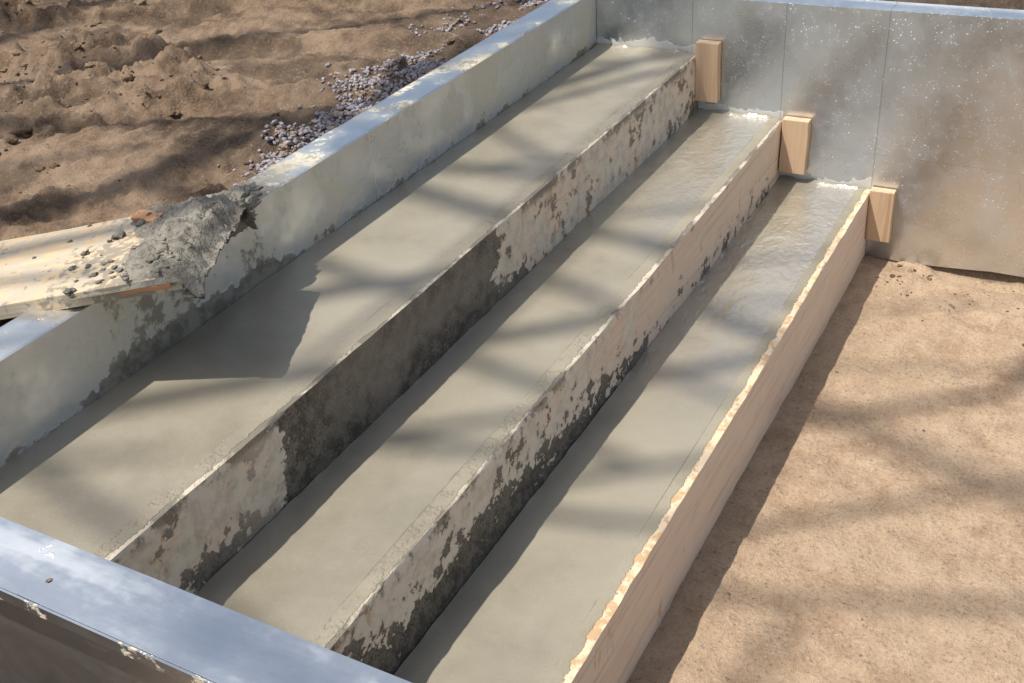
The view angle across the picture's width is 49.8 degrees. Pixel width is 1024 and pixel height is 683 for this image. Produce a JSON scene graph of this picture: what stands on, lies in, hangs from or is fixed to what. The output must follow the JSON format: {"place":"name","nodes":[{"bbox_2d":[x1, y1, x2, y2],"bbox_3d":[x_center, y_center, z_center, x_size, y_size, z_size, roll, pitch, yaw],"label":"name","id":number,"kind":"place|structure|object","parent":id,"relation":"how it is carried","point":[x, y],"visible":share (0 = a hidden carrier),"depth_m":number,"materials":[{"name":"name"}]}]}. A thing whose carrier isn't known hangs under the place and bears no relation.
{"place":"outdoors","nodes":[
{"label":"outdoors","id":0,"kind":"place"},
{"bbox_2d":[217,0,548,186],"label":"gravel","id":1,"kind":"structure","parent":0,"point":[420,68],"depth_m":2.79,"materials":[{"name":"grey gravel"}]},
{"bbox_2d":[0,0,1023,682],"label":"ground","id":2,"kind":"structure","parent":0,"point":[906,524],"depth_m":2.55,"materials":[{"name":"soil"}]},
{"bbox_2d":[0,217,184,319],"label":"wood plank","id":3,"kind":"object","parent":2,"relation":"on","point":[44,279],"visible":0.68,"depth_m":1.90,"materials":[{"name":"beige wood"}]},
{"bbox_2d":[119,283,172,295],"bbox_3d":[-0.591,-0.086,1.781,0.090,0.012,0.010,-8,49,11],"label":"wood scrap","id":4,"kind":"object","parent":3,"relation":"on","point":[150,288],"visible":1,"depth_m":1.78,"materials":[{"name":"brown wood"}]},
{"bbox_2d":[32,182,262,301],"bbox_3d":[-0.666,-0.202,1.996,0.378,0.117,0.490,-2,32,5],"label":"mortar pile","id":5,"kind":"object","parent":3,"relation":"on","point":[182,242],"visible":0.94,"depth_m":1.88,"materials":[{"name":"grey concrete"}]},
{"bbox_2d":[131,210,163,222],"bbox_3d":[-0.659,-0.226,1.994,0.073,0.007,0.033,9,46,33],"label":"wood scrap","id":6,"kind":"object","parent":5,"relation":"on","point":[136,216],"visible":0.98,"depth_m":1.99,"materials":[{"name":"brown wood"}]},
{"bbox_2d":[0,517,411,682],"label":"panel","id":7,"kind":"object","parent":2,"relation":"on","point":[70,613],"visible":1,"depth_m":1.23,"materials":[{"name":"silver metal"}]},
{"bbox_2d":[0,0,595,467],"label":"steel side form","id":8,"kind":"object","parent":2,"relation":"on","point":[58,368],"visible":0.45,"depth_m":2.26,"materials":[{"name":"grey metal"}]},
{"bbox_2d":[0,43,685,552],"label":"concrete step","id":9,"kind":"object","parent":2,"relation":"on","point":[100,471],"visible":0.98,"depth_m":2.06,"materials":[{"name":"grey concrete"}]},
{"bbox_2d":[90,52,697,594],"bbox_3d":[-0.042,-0.165,2.393,0.041,0.191,2.423,13,36,26],"label":"form board","id":10,"kind":"object","parent":2,"relation":"on","point":[208,516],"visible":0.86,"depth_m":2.03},
{"bbox_2d":[695,40,721,102],"bbox_3d":[0.571,-0.787,3.215,0.070,0.175,0.030,13,36,26],"label":"wood cleat","id":11,"kind":"object","parent":10,"relation":"attached to","point":[707,69],"visible":1,"depth_m":3.20,"materials":[{"name":"beige wood"}]},
{"bbox_2d":[195,108,770,640],"bbox_3d":[0.086,0.028,2.440,0.224,0.259,2.425,13,36,26],"label":"concrete step","id":12,"kind":"object","parent":2,"relation":"on","point":[311,554],"visible":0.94,"depth_m":2.09,"materials":[{"name":"grey concrete"}]},
{"bbox_2d":[0,0,1023,345],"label":"soil clods","id":13,"kind":"object","parent":2,"relation":"on","point":[24,132],"visible":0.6,"depth_m":3.03,"materials":[{"name":"brown soil"}]},
{"bbox_2d":[309,118,782,674],"bbox_3d":[0.201,0.036,2.371,0.041,0.202,2.423,13,36,26],"label":"form board","id":14,"kind":"object","parent":2,"relation":"on","point":[395,604],"visible":0.94,"depth_m":2.09,"materials":[{"name":"beige wood"}]},
{"bbox_2d":[778,116,810,174],"bbox_3d":[0.820,-0.568,3.200,0.079,0.163,0.030,13,36,26],"label":"wood cleat","id":15,"kind":"object","parent":14,"relation":"attached to","point":[795,143],"visible":1,"depth_m":3.18,"materials":[{"name":"beige wood"}]},
{"bbox_2d":[394,175,857,682],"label":"concrete step","id":16,"kind":"object","parent":2,"relation":"on","point":[519,607],"visible":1,"depth_m":2.18,"materials":[{"name":"grey concrete"}]},
{"bbox_2d":[546,188,870,682],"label":"form board","id":17,"kind":"object","parent":2,"relation":"on","point":[616,632],"visible":0.97,"depth_m":2.24,"materials":[{"name":"beige wood"}]},
{"bbox_2d":[865,187,896,242],"bbox_3d":[1.062,-0.365,3.180,0.070,0.156,0.030,13,36,26],"label":"wood cleat","id":18,"kind":"object","parent":17,"relation":"attached to","point":[880,214],"visible":1,"depth_m":3.16,"materials":[{"name":"beige wood"}]},
{"bbox_2d":[596,0,1023,276],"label":"steel wall form","id":19,"kind":"object","parent":2,"relation":"on","point":[919,107],"visible":0.65,"depth_m":3.06,"materials":[{"name":"grey metal"}]},
{"bbox_2d":[700,286,1006,679],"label":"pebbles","id":20,"kind":"object","parent":2,"relation":"on","point":[727,678],"visible":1,"depth_m":2.16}
]}

